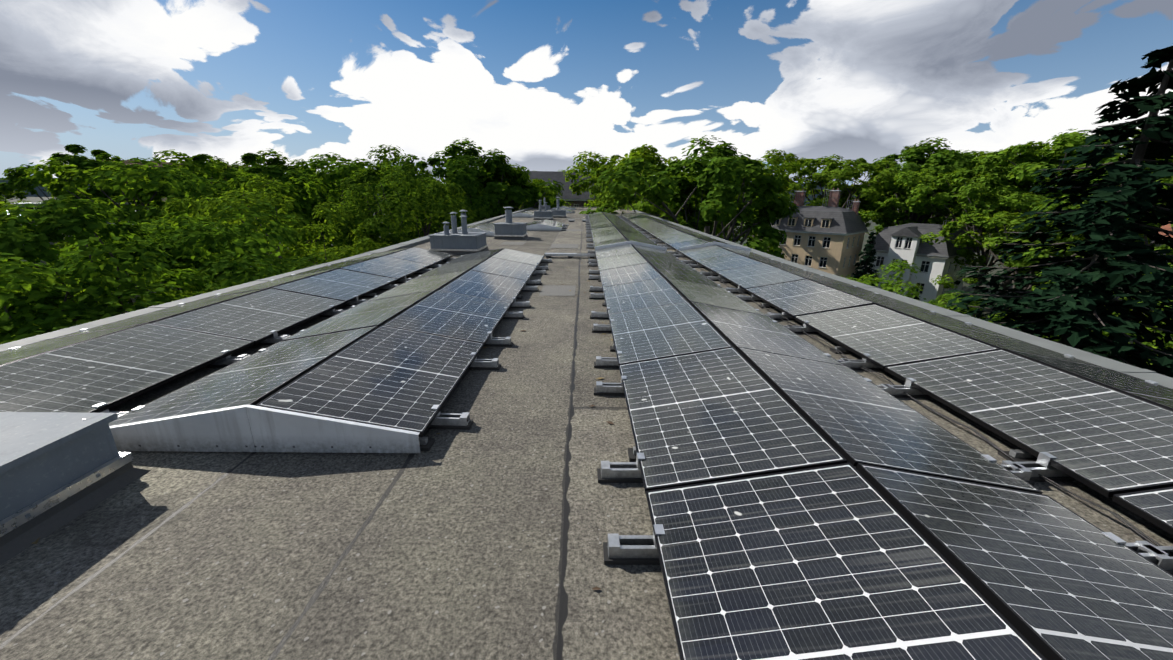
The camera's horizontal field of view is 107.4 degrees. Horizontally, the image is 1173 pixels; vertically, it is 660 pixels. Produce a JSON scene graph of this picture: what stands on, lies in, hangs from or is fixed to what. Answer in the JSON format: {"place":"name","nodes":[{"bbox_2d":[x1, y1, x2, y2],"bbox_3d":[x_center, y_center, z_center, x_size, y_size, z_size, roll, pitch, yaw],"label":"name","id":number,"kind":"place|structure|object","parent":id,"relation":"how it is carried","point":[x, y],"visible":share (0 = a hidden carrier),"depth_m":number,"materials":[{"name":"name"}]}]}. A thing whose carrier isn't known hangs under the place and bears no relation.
{"place":"outdoors","nodes":[
{"label":"outdoors","id":0,"kind":"place"},
{"bbox_2d":[0,178,885,204],"bbox_3d":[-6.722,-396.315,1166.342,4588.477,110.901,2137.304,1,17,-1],"label":"building","id":1,"kind":"structure","parent":0,"point":[41,194],"depth_m":1404.89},
{"bbox_2d":[4,197,1127,337],"bbox_3d":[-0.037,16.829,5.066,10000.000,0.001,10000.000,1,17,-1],"label":"ground sheet","id":2,"kind":"object","parent":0,"point":[965,288],"depth_m":144.18,"materials":[{"name":"green plant"}]},
{"bbox_2d":[0,144,163,211],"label":"tree","id":3,"kind":"object","parent":2,"relation":"on","point":[18,179],"visible":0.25,"depth_m":39.95,"materials":[{"name":"green plant"}]},
{"bbox_2d":[0,149,265,235],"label":"tree","id":4,"kind":"object","parent":2,"relation":"on","point":[217,171],"visible":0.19,"depth_m":34.46,"materials":[{"name":"green plant"}]},
{"bbox_2d":[42,172,366,306],"bbox_3d":[-23.370,-1.085,30.192,11.827,19.016,19.617,9,19,26],"label":"tree","id":5,"kind":"object","parent":2,"relation":"on","point":[284,190],"visible":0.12,"depth_m":28.47,"materials":[{"name":"green plant"}]},
{"bbox_2d":[164,153,350,278],"bbox_3d":[-24.139,-3.447,35.309,12.184,20.509,12.850,12,20,31],"label":"tree","id":6,"kind":"object","parent":2,"relation":"on","point":[276,173],"visible":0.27,"depth_m":31.84,"materials":[{"name":"green plant"}]},
{"bbox_2d":[178,149,378,256],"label":"tree","id":7,"kind":"object","parent":2,"relation":"on","point":[277,161],"visible":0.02,"depth_m":48.10,"materials":[{"name":"green plant"}]},
{"bbox_2d":[295,152,429,251],"bbox_3d":[-23.448,-7.739,47.667,14.616,21.511,19.607,-1,17,-6],"label":"tree","id":8,"kind":"object","parent":2,"relation":"on","point":[333,175],"visible":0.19,"depth_m":39.88,"materials":[{"name":"green plant"}]},
{"bbox_2d":[516,171,602,209],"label":"building","id":9,"kind":"structure","parent":2,"relation":"on","point":[577,200],"depth_m":84.54,"materials":[{"name":"brick"}]},
{"bbox_2d":[560,161,658,214],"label":"tree","id":10,"kind":"object","parent":2,"relation":"on","point":[592,191],"depth_m":71.75,"materials":[{"name":"green plant"}]},
{"bbox_2d":[564,144,734,238],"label":"tree","id":11,"kind":"object","parent":2,"relation":"on","point":[644,152],"visible":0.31,"depth_m":51.04,"materials":[{"name":"green plant"}]},
{"bbox_2d":[579,135,799,258],"bbox_3d":[9.182,-4.175,35.877,21.681,22.416,15.395,-9,20,-29],"label":"tree","id":12,"kind":"object","parent":2,"relation":"on","point":[716,190],"visible":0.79,"depth_m":31.34,"materials":[{"name":"green plant"}]},
{"bbox_2d":[668,153,827,241],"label":"tree","id":13,"kind":"object","parent":2,"relation":"on","point":[791,168],"visible":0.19,"depth_m":73.91,"materials":[{"name":"green plant"}]},
{"bbox_2d":[714,149,816,236],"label":"tree","id":14,"kind":"object","parent":2,"relation":"on","point":[789,157],"visible":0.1,"depth_m":97.63,"materials":[{"name":"green plant"}]},
{"bbox_2d":[757,188,867,280],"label":"cream house","id":15,"kind":"structure","parent":2,"relation":"on","point":[829,238],"depth_m":66.15,"materials":[{"name":"paint"}]},
{"bbox_2d":[782,154,911,236],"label":"tree","id":16,"kind":"object","parent":2,"relation":"on","point":[834,174],"visible":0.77,"depth_m":74.44,"materials":[{"name":"green plant"}]},
{"bbox_2d":[852,232,878,286],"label":"spruce","id":17,"kind":"object","parent":2,"relation":"on","point":[868,260],"visible":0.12,"depth_m":37.23,"materials":[{"name":"green plant"}]},
{"bbox_2d":[858,158,958,232],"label":"tree","id":18,"kind":"object","parent":2,"relation":"on","point":[911,219],"visible":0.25,"depth_m":75.17,"materials":[{"name":"green plant"}]},
{"bbox_2d":[863,219,975,308],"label":"white house","id":19,"kind":"structure","parent":2,"relation":"on","point":[900,242],"depth_m":60.70,"materials":[{"name":"paint"}]},
{"bbox_2d":[859,137,988,225],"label":"tree","id":20,"kind":"object","parent":2,"relation":"on","point":[954,160],"visible":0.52,"depth_m":72.07,"materials":[{"name":"green plant"}]},
{"bbox_2d":[842,259,1059,340],"bbox_3d":[14.731,4.485,20.080,11.807,15.201,9.260,-7,19,-24],"label":"garden tree","id":21,"kind":"object","parent":2,"relation":"on","point":[890,287],"visible":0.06,"depth_m":17.78,"materials":[{"name":"green plant"}]},
{"bbox_2d":[880,150,1036,235],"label":"tree","id":22,"kind":"object","parent":2,"relation":"on","point":[973,154],"visible":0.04,"depth_m":78.21,"materials":[{"name":"green plant"}]},
{"bbox_2d":[883,159,1057,312],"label":"tree","id":23,"kind":"object","parent":2,"relation":"on","point":[1003,175],"visible":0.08,"depth_m":66.58,"materials":[{"name":"green plant"}]},
{"bbox_2d":[859,167,1083,316],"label":"tree","id":24,"kind":"object","parent":2,"relation":"on","point":[1010,203],"visible":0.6,"depth_m":59.84,"materials":[{"name":"green plant"}]},
{"bbox_2d":[950,141,1076,297],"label":"tree","id":25,"kind":"object","parent":2,"relation":"on","point":[1037,146],"visible":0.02,"depth_m":78.52,"materials":[{"name":"green plant"}]},
{"bbox_2d":[920,207,1151,299],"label":"tree","id":26,"kind":"object","parent":2,"relation":"on","point":[998,224],"visible":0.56,"depth_m":51.96,"materials":[{"name":"green plant"}]},
{"bbox_2d":[944,46,1172,377],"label":"spruce","id":27,"kind":"object","parent":2,"relation":"on","point":[1075,313],"visible":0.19,"depth_m":8.91,"materials":[{"name":"green plant"}]},
{"bbox_2d":[970,127,1172,255],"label":"tree","id":28,"kind":"object","parent":2,"relation":"on","point":[1061,143],"visible":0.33,"depth_m":64.08,"materials":[{"name":"green plant"}]},
{"bbox_2d":[1019,176,1172,275],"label":"tree","id":29,"kind":"object","parent":2,"relation":"on","point":[1037,208],"visible":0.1,"depth_m":46.08,"materials":[{"name":"green plant"}]},
{"bbox_2d":[1034,147,1172,243],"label":"tree","id":30,"kind":"object","parent":2,"relation":"on","point":[1113,159],"depth_m":51.56,"materials":[{"name":"green plant"}]},
{"bbox_2d":[0,0,1172,184],"bbox_3d":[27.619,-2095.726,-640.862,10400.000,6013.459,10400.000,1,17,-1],"label":"sky","id":31,"kind":"structure","parent":0,"point":[545,85],"depth_m":3883.00,"materials":[{"name":"blue"}]},
{"bbox_2d":[0,207,1172,659],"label":"roof membrane","id":32,"kind":"object","parent":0,"point":[484,537],"visible":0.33,"depth_m":2.07,"materials":[{"name":"grey asphalt"}]},
{"bbox_2d":[0,412,150,564],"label":"curb","id":33,"kind":"structure","parent":32,"relation":"on","point":[58,470],"depth_m":2.17,"materials":[{"name":"metal"}]},
{"bbox_2d":[110,405,419,452],"bbox_3d":[-2.086,0.616,2.688,2.068,0.316,0.032,1,17,-1],"label":"tent end plate","id":34,"kind":"object","parent":32,"relation":"on","point":[230,430],"visible":0.94,"depth_m":2.69,"materials":[{"name":"silver metal"}]},
{"bbox_2d":[278,257,453,335],"bbox_3d":[-4.458,-0.683,6.948,2.144,0.281,8.875,1,17,-1],"label":"mounting bracket","id":35,"kind":"object","parent":32,"relation":"on","point":[370,295],"visible":0.1,"depth_m":6.97,"materials":[{"name":"grey metal"}]},
{"bbox_2d":[0,324,143,364],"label":"pv module","id":36,"kind":"object","parent":35,"relation":"on","point":[28,350],"visible":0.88,"depth_m":3.94,"materials":[{"name":"black glass"}]},
{"bbox_2d":[0,323,253,412],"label":"solar panel","id":37,"kind":"object","parent":35,"relation":"on","point":[114,369],"visible":0.77,"depth_m":3.46,"materials":[{"name":"black"}]},
{"bbox_2d":[55,288,267,337],"bbox_3d":[-4.975,-0.232,5.226,1.038,0.035,1.755,-9,17,2],"label":"pv module","id":38,"kind":"object","parent":35,"relation":"on","point":[159,315],"visible":0.77,"depth_m":5.02,"materials":[{"name":"black glass"}]},
{"bbox_2d":[150,288,345,343],"bbox_3d":[-3.917,-0.220,5.236,1.038,0.036,1.755,10,17,-3],"label":"solar panel","id":39,"kind":"object","parent":35,"relation":"on","point":[257,317],"visible":0.94,"depth_m":5.04,"materials":[{"name":"black"}]},
{"bbox_2d":[199,268,336,299],"bbox_3d":[-4.986,-0.753,6.923,1.038,0.036,1.755,-9,17,2],"label":"pv module","id":40,"kind":"object","parent":35,"relation":"on","point":[276,282],"visible":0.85,"depth_m":6.75,"materials":[{"name":"black glass"}]},
{"bbox_2d":[282,256,380,277],"bbox_3d":[-4.996,-1.272,8.620,1.038,0.036,1.755,-9,17,2],"label":"pv module","id":41,"kind":"object","parent":35,"relation":"on","point":[338,265],"visible":0.77,"depth_m":8.53,"materials":[{"name":"black"}]},
{"bbox_2d":[272,269,397,302],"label":"solar panel","id":42,"kind":"object","parent":35,"relation":"on","point":[342,285],"visible":0.91,"depth_m":6.77,"materials":[{"name":"black"}]},
{"bbox_2d":[340,256,430,279],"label":"solar panel","id":43,"kind":"object","parent":35,"relation":"on","point":[390,267],"visible":0.91,"depth_m":8.49,"materials":[{"name":"black"}]},
{"bbox_2d":[385,247,453,265],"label":"solar panel","id":44,"kind":"object","parent":35,"relation":"on","point":[421,255],"visible":0.85,"depth_m":10.24,"materials":[{"name":"black"}]},
{"bbox_2d":[252,258,543,451],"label":"clamps","id":45,"kind":"object","parent":32,"relation":"on","point":[426,444],"visible":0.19,"depth_m":2.81,"materials":[{"name":"grey metal"}]},
{"bbox_2d":[108,326,377,426],"bbox_3d":[-2.620,0.309,3.551,1.038,0.038,1.755,-9,17,2],"label":"solar panel","id":46,"kind":"object","parent":45,"relation":"on","point":[255,378],"visible":0.73,"depth_m":3.27,"materials":[{"name":"black"}]},
{"bbox_2d":[281,290,435,340],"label":"solar panel","id":47,"kind":"object","parent":45,"relation":"on","point":[377,312],"visible":0.85,"depth_m":5.02,"materials":[{"name":"black"}]},
{"bbox_2d":[256,325,483,436],"bbox_3d":[-1.562,0.319,3.560,1.038,0.036,1.755,10,17,-4],"label":"solar panel","id":48,"kind":"object","parent":45,"relation":"on","point":[393,377],"visible":0.91,"depth_m":3.27,"materials":[{"name":"black"}]},
{"bbox_2d":[367,270,467,300],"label":"solar panel","id":49,"kind":"object","parent":45,"relation":"on","point":[427,283],"visible":0.88,"depth_m":6.80,"materials":[{"name":"black"}]},
{"bbox_2d":[383,290,510,344],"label":"solar panel","id":50,"kind":"object","parent":45,"relation":"on","point":[457,315],"visible":0.88,"depth_m":5.05,"materials":[{"name":"black"}]},
{"bbox_2d":[413,257,488,278],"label":"solar panel","id":51,"kind":"object","parent":45,"relation":"on","point":[468,265],"visible":0.79,"depth_m":8.53,"materials":[{"name":"black"}]},
{"bbox_2d":[443,248,502,264],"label":"solar panel","id":52,"kind":"object","parent":45,"relation":"on","point":[478,255],"visible":0.65,"depth_m":10.25,"materials":[{"name":"black"}]},
{"bbox_2d":[440,270,526,304],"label":"solar panel","id":53,"kind":"object","parent":45,"relation":"on","point":[488,286],"visible":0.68,"depth_m":6.82,"materials":[{"name":"black"}]},
{"bbox_2d":[471,257,536,281],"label":"solar panel","id":54,"kind":"object","parent":45,"relation":"on","point":[506,268],"visible":0.91,"depth_m":8.53,"materials":[{"name":"black"}]},
{"bbox_2d":[491,248,543,266],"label":"solar panel","id":55,"kind":"object","parent":45,"relation":"on","point":[519,256],"visible":0.94,"depth_m":10.25,"materials":[{"name":"black"}]},
{"bbox_2d":[428,405,473,429],"bbox_3d":[-1.025,0.615,3.077,0.400,0.146,0.110,1,17,1],"label":"panel mounting bracket","id":56,"kind":"object","parent":32,"relation":"on","point":[462,421],"visible":0.71,"depth_m":3.05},
{"bbox_2d":[428,210,488,254],"bbox_3d":[-3.706,-2.873,12.508,1.440,1.190,1.340,1,17,-1],"label":"roof vent","id":57,"kind":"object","parent":32,"relation":"on","point":[455,242],"depth_m":12.05,"materials":[{"name":"metal"}]},
{"bbox_2d":[468,352,500,369],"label":"panel mounting bracket","id":58,"kind":"object","parent":32,"relation":"on","point":[485,364],"visible":0.71,"depth_m":4.10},
{"bbox_2d":[493,207,527,238],"bbox_3d":[-2.906,-4.134,16.545,1.190,1.160,1.190,1,17,-1],"label":"roof vent","id":59,"kind":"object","parent":32,"relation":"on","point":[508,229],"depth_m":16.16,"materials":[{"name":"metal"}]},
{"bbox_2d":[499,218,582,295],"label":"roof repair patches","id":60,"kind":"object","parent":32,"relation":"on","point":[552,290],"visible":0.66,"depth_m":7.90,"materials":[{"name":"grey"}]},
{"bbox_2d":[594,351,621,367],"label":"panel mounting bracket","id":61,"kind":"object","parent":32,"relation":"on","point":[606,362],"visible":0.71,"depth_m":4.18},
{"bbox_2d":[594,376,626,395],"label":"panel mounting bracket","id":62,"kind":"object","parent":32,"relation":"on","point":[608,389],"visible":0.67,"depth_m":3.60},
{"bbox_2d":[597,453,644,482],"bbox_3d":[0.266,0.800,2.526,0.400,0.146,0.110,0,17,-1],"label":"panel mounting bracket","id":63,"kind":"object","parent":32,"relation":"on","point":[618,472],"visible":0.69,"depth_m":2.50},
{"bbox_2d":[603,524,664,564],"bbox_3d":[0.280,0.970,1.970,0.400,0.146,0.110,0,17,-1],"label":"panel mounting bracket","id":64,"kind":"object","parent":32,"relation":"on","point":[618,549],"visible":0.67,"depth_m":1.94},
{"bbox_2d":[598,249,1047,659],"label":"clamps","id":65,"kind":"object","parent":32,"relation":"on","point":[632,452],"visible":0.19,"depth_m":3.97,"materials":[{"name":"black metal"}]},
{"bbox_2d":[595,244,636,258],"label":"solar panel","id":66,"kind":"object","parent":65,"relation":"on","point":[615,251],"visible":0.85,"depth_m":11.46,"materials":[{"name":"black"}]},
{"bbox_2d":[597,252,647,270],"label":"solar panel","id":67,"kind":"object","parent":65,"relation":"on","point":[624,260],"visible":0.91,"depth_m":9.74,"materials":[{"name":"black"}]},
{"bbox_2d":[599,263,662,286],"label":"solar panel","id":68,"kind":"object","parent":65,"relation":"on","point":[628,274],"visible":0.85,"depth_m":8.03,"materials":[{"name":"black"}]},
{"bbox_2d":[602,278,686,313],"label":"solar panel","id":69,"kind":"object","parent":65,"relation":"on","point":[640,295],"visible":0.85,"depth_m":6.30,"materials":[{"name":"black"}]},
{"bbox_2d":[632,244,679,259],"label":"solar panel","id":70,"kind":"object","parent":65,"relation":"on","point":[649,250],"visible":0.88,"depth_m":11.48,"materials":[{"name":"black"}]},
{"bbox_2d":[640,252,696,270],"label":"solar panel","id":71,"kind":"object","parent":65,"relation":"on","point":[662,260],"visible":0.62,"depth_m":9.78,"materials":[{"name":"black"}]},
{"bbox_2d":[608,301,731,364],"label":"solar panel","id":72,"kind":"object","parent":65,"relation":"on","point":[662,331],"visible":0.94,"depth_m":4.53,"materials":[{"name":"black"}]},
{"bbox_2d":[650,262,722,287],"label":"solar panel","id":73,"kind":"object","parent":65,"relation":"on","point":[664,271],"visible":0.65,"depth_m":8.05,"materials":[{"name":"black"}]},
{"bbox_2d":[666,277,766,315],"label":"solar panel","id":74,"kind":"object","parent":65,"relation":"on","point":[689,292],"visible":0.85,"depth_m":6.29,"materials":[{"name":"black"}]},
{"bbox_2d":[619,347,846,494],"bbox_3d":[0.812,0.507,3.058,1.038,0.035,1.755,-9,17,2],"label":"solar panel","id":75,"kind":"object","parent":65,"relation":"on","point":[715,415],"visible":0.91,"depth_m":2.71,"materials":[{"name":"black"}]},
{"bbox_2d":[690,302,844,365],"bbox_3d":[1.859,-0.003,4.764,1.038,0.037,1.755,10,17,-3],"label":"solar panel","id":76,"kind":"object","parent":65,"relation":"on","point":[735,329],"visible":0.85,"depth_m":4.55,"materials":[{"name":"black"}]},
{"bbox_2d":[645,463,1046,659],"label":"solar panel","id":77,"kind":"object","parent":65,"relation":"on","point":[846,561],"visible":0.94,"depth_m":1.60,"materials":[{"name":"black"}]},
{"bbox_2d":[737,347,1042,493],"bbox_3d":[1.870,0.516,3.066,1.038,0.035,1.755,10,17,-3],"label":"solar panel","id":78,"kind":"object","parent":65,"relation":"on","point":[851,416],"visible":0.88,"depth_m":2.72,"materials":[{"name":"black"}]},
{"bbox_2d":[856,463,1172,659],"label":"solar panel","id":79,"kind":"object","parent":65,"relation":"on","point":[1047,577],"visible":0.88,"depth_m":1.67,"materials":[{"name":"black"}]},
{"bbox_2d":[840,353,883,370],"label":"panel mounting bracket","id":80,"kind":"object","parent":32,"relation":"on","point":[857,364],"visible":0.5,"depth_m":4.21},
{"bbox_2d":[719,280,1036,461],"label":"clamps","id":81,"kind":"object","parent":32,"relation":"on","point":[1018,455],"visible":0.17,"depth_m":2.77,"materials":[{"name":"grey metal"}]},
{"bbox_2d":[679,245,734,260],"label":"solar panel","id":82,"kind":"object","parent":81,"relation":"on","point":[705,252],"visible":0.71,"depth_m":11.49,"materials":[{"name":"black"}]},
{"bbox_2d":[694,253,763,272],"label":"solar panel","id":83,"kind":"object","parent":81,"relation":"on","point":[723,262],"visible":0.82,"depth_m":9.76,"materials":[{"name":"black"}]},
{"bbox_2d":[715,263,805,289],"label":"solar panel","id":84,"kind":"object","parent":81,"relation":"on","point":[754,276],"visible":0.91,"depth_m":8.03,"materials":[{"name":"black"}]},
{"bbox_2d":[745,279,873,317],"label":"solar panel","id":85,"kind":"object","parent":81,"relation":"on","point":[801,297],"visible":0.94,"depth_m":6.29,"materials":[{"name":"black"}]},
{"bbox_2d":[768,264,865,289],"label":"solar panel","id":86,"kind":"object","parent":81,"relation":"on","point":[810,275],"visible":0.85,"depth_m":8.04,"materials":[{"name":"black"}]},
{"bbox_2d":[809,279,950,317],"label":"solar panel","id":87,"kind":"object","parent":81,"relation":"on","point":[871,296],"visible":0.82,"depth_m":6.33,"materials":[{"name":"black"}]},
{"bbox_2d":[794,304,998,369],"bbox_3d":[3.236,0.014,4.778,1.038,0.035,1.755,-9,17,2],"label":"solar panel","id":88,"kind":"object","parent":81,"relation":"on","point":[883,337],"visible":0.94,"depth_m":4.55,"materials":[{"name":"black"}]},
{"bbox_2d":[878,304,1104,367],"bbox_3d":[4.294,0.023,4.787,1.038,0.035,1.755,10,17,-3],"label":"solar panel","id":89,"kind":"object","parent":81,"relation":"on","point":[988,337],"visible":0.65,"depth_m":4.60,"materials":[{"name":"black"}]},
{"bbox_2d":[885,349,1172,497],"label":"solar panel","id":90,"kind":"object","parent":81,"relation":"on","point":[1107,442],"visible":1,"depth_m":2.89,"materials":[{"name":"black"}]},
{"bbox_2d":[1006,349,1172,410],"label":"solar panel","id":91,"kind":"object","parent":81,"relation":"on","point":[1146,391],"visible":0.88,"depth_m":3.44,"materials":[{"name":"black"}]},
{"bbox_2d":[1112,487,1172,534],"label":"solar panel","id":92,"kind":"object","parent":81,"relation":"on","point":[1154,506],"visible":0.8,"depth_m":2.15,"materials":[{"name":"black"}]},
{"bbox_2d":[880,378,929,397],"bbox_3d":[2.696,0.485,3.659,0.400,0.146,0.110,0,17,-1],"label":"panel mounting bracket","id":93,"kind":"object","parent":32,"relation":"on","point":[909,389],"visible":0.46,"depth_m":3.63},
{"bbox_2d":[680,256,1172,556],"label":"dc cables","id":94,"kind":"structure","parent":32,"relation":"on","point":[1116,515],"depth_m":2.85,"materials":[{"name":"black"}]},
{"bbox_2d":[981,454,1034,485],"bbox_3d":[2.415,0.820,2.553,0.400,0.146,0.110,1,17,2],"label":"mounting bracket","id":95,"kind":"object","parent":32,"relation":"on","point":[1024,473],"visible":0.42,"depth_m":2.52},
{"bbox_2d":[1001,452,1074,481],"bbox_3d":[2.702,0.814,2.585,0.400,0.146,0.110,0,17,-3],"label":"mounting bracket","id":96,"kind":"object","parent":32,"relation":"on","point":[1041,465],"visible":0.56,"depth_m":2.56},
{"bbox_2d":[1102,532,1168,563],"bbox_3d":[2.420,1.001,1.960,0.400,0.146,0.110,0,17,-2],"label":"mounting bracket","id":97,"kind":"object","parent":32,"relation":"on","point":[1132,546],"visible":0.25,"depth_m":1.94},
{"bbox_2d":[1136,545,1172,574],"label":"mounting bracket","id":98,"kind":"object","parent":32,"relation":"on","point":[1165,563],"visible":0.6,"depth_m":1.93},
{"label":"street","id":99,"kind":"structure","parent":0,"visible":0},
{"bbox_2d":[0,253,215,343],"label":"lime tree","id":100,"kind":"object","parent":99,"relation":"on","point":[32,286],"visible":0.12,"depth_m":9.94,"materials":[{"name":"green plant"}]},
{"bbox_2d":[0,157,338,344],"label":"lime tree","id":101,"kind":"object","parent":99,"relation":"on","point":[93,238],"visible":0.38,"depth_m":11.34,"materials":[{"name":"green plant"}]},
{"bbox_2d":[161,176,402,296],"bbox_3d":[-14.298,1.213,24.064,10.649,18.401,13.578,-2,17,-9],"label":"lime tree","id":102,"kind":"object","parent":99,"relation":"on","point":[369,243],"visible":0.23,"depth_m":20.09,"materials":[{"name":"green plant"}]},
{"bbox_2d":[324,144,476,244],"bbox_3d":[-12.168,-3.299,34.985,11.622,20.704,17.413,4,17,12],"label":"lime tree","id":103,"kind":"object","parent":99,"relation":"on","point":[435,198],"visible":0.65,"depth_m":27.03,"materials":[{"name":"green plant"}]},
{"bbox_2d":[375,158,502,237],"bbox_3d":[-13.367,-5.708,42.309,12.038,21.009,11.414,2,17,4],"label":"lime tree","id":104,"kind":"object","parent":99,"relation":"on","point":[482,205],"visible":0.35,"depth_m":39.31,"materials":[{"name":"green plant"}]},
{"bbox_2d":[345,137,565,246],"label":"lime tree","id":105,"kind":"object","parent":99,"relation":"on","point":[469,157],"visible":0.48,"depth_m":44.35,"materials":[{"name":"green plant"}]},
{"bbox_2d":[473,165,553,210],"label":"lime tree","id":106,"kind":"object","parent":99,"relation":"on","point":[519,205],"visible":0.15,"depth_m":54.03,"materials":[{"name":"green plant"}]},
{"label":"building walls","id":107,"kind":"object","parent":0,"visible":0},
{"bbox_2d":[0,206,1172,388],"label":"roof parapet","id":108,"kind":"structure","parent":107,"relation":"on","point":[1141,373],"depth_m":5.71,"materials":[{"name":"grey metal"}]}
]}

